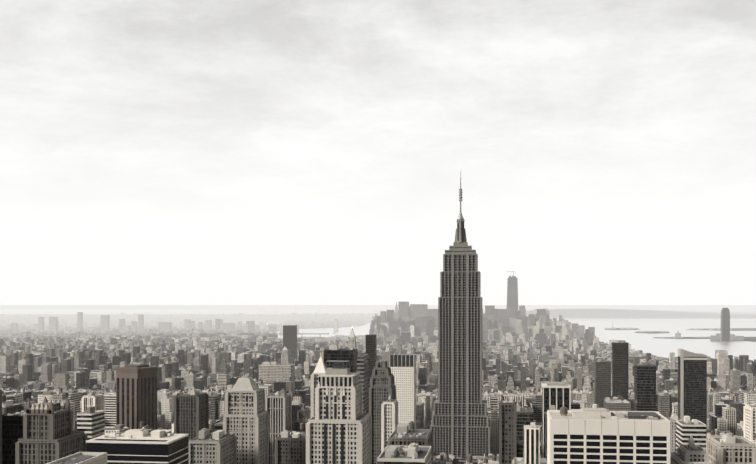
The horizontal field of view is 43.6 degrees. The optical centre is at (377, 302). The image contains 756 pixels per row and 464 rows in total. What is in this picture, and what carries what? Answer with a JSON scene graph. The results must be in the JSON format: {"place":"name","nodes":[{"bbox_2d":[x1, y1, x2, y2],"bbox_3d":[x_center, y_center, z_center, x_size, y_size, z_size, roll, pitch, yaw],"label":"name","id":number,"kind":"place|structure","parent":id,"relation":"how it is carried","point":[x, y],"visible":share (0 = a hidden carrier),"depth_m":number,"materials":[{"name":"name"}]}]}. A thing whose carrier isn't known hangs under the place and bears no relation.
{"place":"outdoors","nodes":[
{"label":"outdoors","id":0,"kind":"place"},
{"bbox_2d":[0,309,374,313],"bbox_3d":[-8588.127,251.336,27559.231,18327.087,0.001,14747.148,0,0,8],"label":"land","id":1,"kind":"structure","parent":0,"point":[332,311],"depth_m":26336.78,"materials":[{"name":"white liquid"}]},
{"bbox_2d":[266,305,377,312],"bbox_3d":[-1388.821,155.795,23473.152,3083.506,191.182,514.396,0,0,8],"label":"bridge","id":2,"kind":"structure","parent":1,"relation":"on","point":[318,310],"depth_m":23452.77,"materials":[{"name":"metal"}]},
{"bbox_2d":[0,306,374,307],"bbox_3d":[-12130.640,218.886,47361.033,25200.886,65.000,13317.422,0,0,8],"label":"shore","id":3,"kind":"structure","parent":0,"point":[155,307],"depth_m":45733.10,"materials":[{"name":"grey"}]},
{"bbox_2d":[1,334,549,428],"bbox_3d":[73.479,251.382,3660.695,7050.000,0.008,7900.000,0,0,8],"label":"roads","id":4,"kind":"structure","parent":0,"point":[532,357],"depth_m":4317.77,"materials":[{"name":"grey asphalt"}]},
{"bbox_2d":[275,326,360,338],"bbox_3d":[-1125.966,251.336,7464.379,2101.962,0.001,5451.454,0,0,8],"label":"river water","id":5,"kind":"structure","parent":0,"point":[345,331],"depth_m":7912.27,"materials":[{"name":"white liquid"}]},
{"bbox_2d":[0,305,755,359],"bbox_3d":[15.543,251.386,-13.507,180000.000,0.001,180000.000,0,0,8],"label":"ground","id":6,"kind":"structure","parent":0,"point":[718,308],"depth_m":39472.99,"materials":[{"name":"grey"}]},
{"bbox_2d":[0,389,1,463],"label":"building","id":7,"kind":"structure","parent":6,"relation":"on","point":[0,426],"depth_m":700.23,"materials":[{"name":"stone"}]},
{"bbox_2d":[2,404,35,463],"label":"dark glass tower","id":8,"kind":"structure","parent":6,"relation":"on","point":[12,428],"depth_m":711.04,"materials":[{"name":"glass"}]},
{"bbox_2d":[15,396,86,463],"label":"building","id":9,"kind":"structure","parent":6,"relation":"on","point":[50,434],"depth_m":627.60,"materials":[{"name":"stone"}]},
{"bbox_2d":[47,452,106,463],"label":"building roof","id":10,"kind":"structure","parent":6,"relation":"on","point":[89,458],"depth_m":461.85,"materials":[{"name":"concrete"}]},
{"bbox_2d":[0,332,199,340],"bbox_3d":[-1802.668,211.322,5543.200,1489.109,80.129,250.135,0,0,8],"label":"bridge","id":11,"kind":"structure","parent":6,"relation":"on","point":[61,336],"depth_m":5533.33,"materials":[{"name":"metal"}]},
{"bbox_2d":[115,364,157,429],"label":"brown brick tower","id":12,"kind":"structure","parent":6,"relation":"on","point":[136,394],"depth_m":1284.74,"materials":[{"name":"brick"}]},
{"bbox_2d":[86,429,188,463],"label":"office building","id":13,"kind":"structure","parent":6,"relation":"on","point":[137,446],"depth_m":584.86,"materials":[{"name":"black glass"}]},
{"bbox_2d":[42,328,328,338],"bbox_3d":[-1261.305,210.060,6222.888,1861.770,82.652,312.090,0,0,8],"label":"bridge","id":14,"kind":"structure","parent":6,"relation":"on","point":[164,333],"depth_m":6226.81,"materials":[{"name":"metal"}]},
{"bbox_2d":[0,312,374,349],"bbox_3d":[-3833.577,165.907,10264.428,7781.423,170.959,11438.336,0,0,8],"label":"city blocks","id":15,"kind":"structure","parent":6,"relation":"on","point":[79,321],"depth_m":8662.24,"materials":[{"name":"grey concrete"}]},
{"bbox_2d":[174,388,208,441],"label":"dark tower","id":16,"kind":"structure","parent":6,"relation":"on","point":[191,413],"depth_m":982.72,"materials":[{"name":"concrete"}]},
{"bbox_2d":[188,423,236,463],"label":"building","id":17,"kind":"structure","parent":6,"relation":"on","point":[206,446],"depth_m":688.20,"materials":[{"name":"concrete"}]},
{"bbox_2d":[223,375,268,463],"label":"copper roof tower","id":18,"kind":"structure","parent":6,"relation":"on","point":[246,419],"depth_m":735.42,"materials":[{"name":"stone"}]},
{"bbox_2d":[258,361,294,395],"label":"building","id":19,"kind":"structure","parent":6,"relation":"on","point":[273,371],"depth_m":1983.94,"materials":[{"name":"concrete"}]},
{"bbox_2d":[265,389,291,463],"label":"high-rise building","id":20,"kind":"structure","parent":6,"relation":"on","point":[278,406],"depth_m":1084.31,"materials":[{"name":"concrete"}]},
{"bbox_2d":[283,325,296,358],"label":"dark slab","id":21,"kind":"structure","parent":6,"relation":"on","point":[289,337],"depth_m":3580.05,"materials":[{"name":"grey glass"}]},
{"bbox_2d":[275,422,305,463],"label":"building","id":22,"kind":"structure","parent":6,"relation":"on","point":[290,447],"depth_m":785.07,"materials":[{"name":"concrete"}]},
{"bbox_2d":[311,352,325,417],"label":"tower","id":23,"kind":"structure","parent":6,"relation":"on","point":[320,368],"depth_m":755.79,"materials":[{"name":"stone"}]},
{"bbox_2d":[306,360,371,463],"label":"skyscraper","id":24,"kind":"structure","parent":6,"relation":"on","point":[339,427],"depth_m":630.22,"materials":[{"name":"stone"}]},
{"bbox_2d":[348,327,355,348],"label":"clock tower","id":25,"kind":"structure","parent":6,"relation":"on","point":[352,341],"depth_m":2786.03,"materials":[{"name":"stone"}]},
{"bbox_2d":[357,354,367,412],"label":"dark banded tower","id":26,"kind":"structure","parent":6,"relation":"on","point":[362,365],"depth_m":891.09,"materials":[{"name":"grey concrete"}]},
{"bbox_2d":[366,335,376,412],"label":"high-rise building","id":27,"kind":"structure","parent":6,"relation":"on","point":[371,346],"depth_m":1686.43,"materials":[{"name":"black glass"}]},
{"bbox_2d":[0,314,755,463],"bbox_3d":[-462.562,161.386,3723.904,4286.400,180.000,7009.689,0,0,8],"label":"city blocks","id":28,"kind":"structure","parent":6,"relation":"on","point":[82,377],"depth_m":2543.27,"materials":[{"name":"grey concrete"}]},
{"bbox_2d":[369,360,395,463],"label":"ziggurat tower","id":29,"kind":"structure","parent":6,"relation":"on","point":[382,388],"depth_m":937.19,"materials":[{"name":"stone"}]},
{"bbox_2d":[381,395,397,452],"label":"high-rise building","id":30,"kind":"structure","parent":6,"relation":"on","point":[389,415],"depth_m":886.47,"materials":[{"name":"concrete"}]},
{"bbox_2d":[390,354,415,428],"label":"white grid tower","id":31,"kind":"structure","parent":6,"relation":"on","point":[403,368],"depth_m":1387.02,"materials":[{"name":"concrete"}]},
{"bbox_2d":[377,443,431,463],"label":"building","id":32,"kind":"structure","parent":6,"relation":"on","point":[413,453],"depth_m":445.49,"materials":[{"name":"concrete"}]},
{"bbox_2d":[387,421,432,463],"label":"building","id":33,"kind":"structure","parent":6,"relation":"on","point":[405,434],"depth_m":704.53,"materials":[{"name":"concrete"}]},
{"bbox_2d":[430,171,489,458],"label":"skyscraper","id":34,"kind":"structure","parent":6,"relation":"on","point":[460,425],"depth_m":1329.32,"materials":[{"name":"stone"}]},
{"bbox_2d":[374,302,584,341],"bbox_3d":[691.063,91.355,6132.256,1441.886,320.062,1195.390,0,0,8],"label":"distant buildings","id":35,"kind":"structure","parent":6,"relation":"on","point":[422,316],"depth_m":5894.02,"materials":[{"name":"stone"}]},
{"bbox_2d":[506,271,518,316],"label":"skyscraper","id":36,"kind":"structure","parent":6,"relation":"on","point":[512,291],"depth_m":5939.49,"materials":[{"name":"grey glass"}]},
{"bbox_2d":[542,382,570,457],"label":"building","id":37,"kind":"structure","parent":6,"relation":"on","point":[557,395],"depth_m":890.25,"materials":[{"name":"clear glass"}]},
{"bbox_2d":[612,340,628,400],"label":"high-rise building","id":38,"kind":"structure","parent":6,"relation":"on","point":[620,368],"depth_m":1896.49,"materials":[{"name":"black glass"}]},
{"bbox_2d":[634,362,655,410],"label":"building","id":39,"kind":"structure","parent":6,"relation":"on","point":[644,386],"depth_m":1294.24,"materials":[{"name":"metal"}]},
{"bbox_2d":[676,416,705,451],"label":"banded block","id":40,"kind":"structure","parent":6,"relation":"on","point":[686,427],"depth_m":792.52,"materials":[{"name":"concrete"}]},
{"bbox_2d":[678,349,706,428],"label":"high-rise building","id":41,"kind":"structure","parent":6,"relation":"on","point":[692,385],"depth_m":1597.51,"materials":[{"name":"black glass"}]},
{"bbox_2d":[706,433,755,463],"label":"building","id":42,"kind":"structure","parent":6,"relation":"on","point":[729,448],"depth_m":591.68,"materials":[{"name":"stone"}]},
{"bbox_2d":[0,0,755,304],"label":"sky","id":43,"kind":"structure","parent":0,"point":[153,152],"materials":[{"name":"white"}]},
{"bbox_2d":[360,319,755,360],"bbox_3d":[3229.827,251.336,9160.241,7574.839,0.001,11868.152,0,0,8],"label":"bay water","id":44,"kind":"structure","parent":0,"point":[651,344],"depth_m":7418.04,"materials":[{"name":"white liquid"}]},
{"bbox_2d":[721,308,729,339],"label":"skyscraper","id":45,"kind":"structure","parent":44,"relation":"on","point":[725,323],"depth_m":6296.83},
{"bbox_2d":[604,328,638,329],"bbox_3d":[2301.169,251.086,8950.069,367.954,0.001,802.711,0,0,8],"label":"island","id":46,"kind":"structure","parent":0,"point":[621,329],"depth_m":8782.07,"materials":[{"name":"grey"}]},
{"bbox_2d":[526,308,755,317],"bbox_3d":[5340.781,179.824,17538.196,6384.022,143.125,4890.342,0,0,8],"label":"staten island hills","id":47,"kind":"structure","parent":0,"point":[598,313],"depth_m":15575.57,"materials":[{"name":"grey"}]},
{"bbox_2d":[635,331,668,333],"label":"island","id":48,"kind":"structure","parent":0,"point":[655,332],"depth_m":7904.40,"materials":[{"name":"grey"}]},
{"bbox_2d":[605,327,743,340],"bbox_3d":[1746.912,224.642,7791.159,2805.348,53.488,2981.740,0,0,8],"label":"islands","id":49,"kind":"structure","parent":0,"point":[716,337],"depth_m":6667.23,"materials":[{"name":"stone"}]},
{"bbox_2d":[654,337,755,341],"bbox_3d":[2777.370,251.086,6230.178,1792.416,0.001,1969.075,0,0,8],"label":"jersey shore ground","id":50,"kind":"structure","parent":0,"point":[751,339],"depth_m":6587.67,"materials":[{"name":"grey"}]},
{"bbox_2d":[687,328,755,330],"bbox_3d":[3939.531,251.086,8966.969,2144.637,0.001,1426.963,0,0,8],"label":"bayonne shore","id":51,"kind":"structure","parent":0,"point":[742,329],"depth_m":8782.07,"materials":[{"name":"grey"}]},
{"bbox_3d":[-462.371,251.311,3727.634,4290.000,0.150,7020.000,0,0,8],"label":"pavement","id":52,"kind":"structure","parent":0,"visible":0},
{"bbox_2d":[281,347,288,363],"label":"cupola tower","id":53,"kind":"structure","parent":52,"relation":"on","point":[284,356],"depth_m":2981.27,"materials":[{"name":"stone"}]},
{"bbox_2d":[324,342,357,372],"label":"dark slab","id":54,"kind":"structure","parent":52,"relation":"on","point":[333,352],"depth_m":986.10,"materials":[{"name":"black glass"}]},
{"bbox_2d":[594,358,610,407],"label":"dark tower","id":55,"kind":"structure","parent":52,"relation":"on","point":[602,379],"depth_m":1494.04,"materials":[{"name":"metal"}]},
{"bbox_2d":[547,406,669,463],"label":"white office slab","id":56,"kind":"structure","parent":52,"relation":"on","point":[591,436],"depth_m":550.43,"materials":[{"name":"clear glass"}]},
{"bbox_2d":[670,436,711,463],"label":"building","id":57,"kind":"structure","parent":52,"relation":"on","point":[690,453],"depth_m":558.80,"materials":[{"name":"concrete"}]}
]}

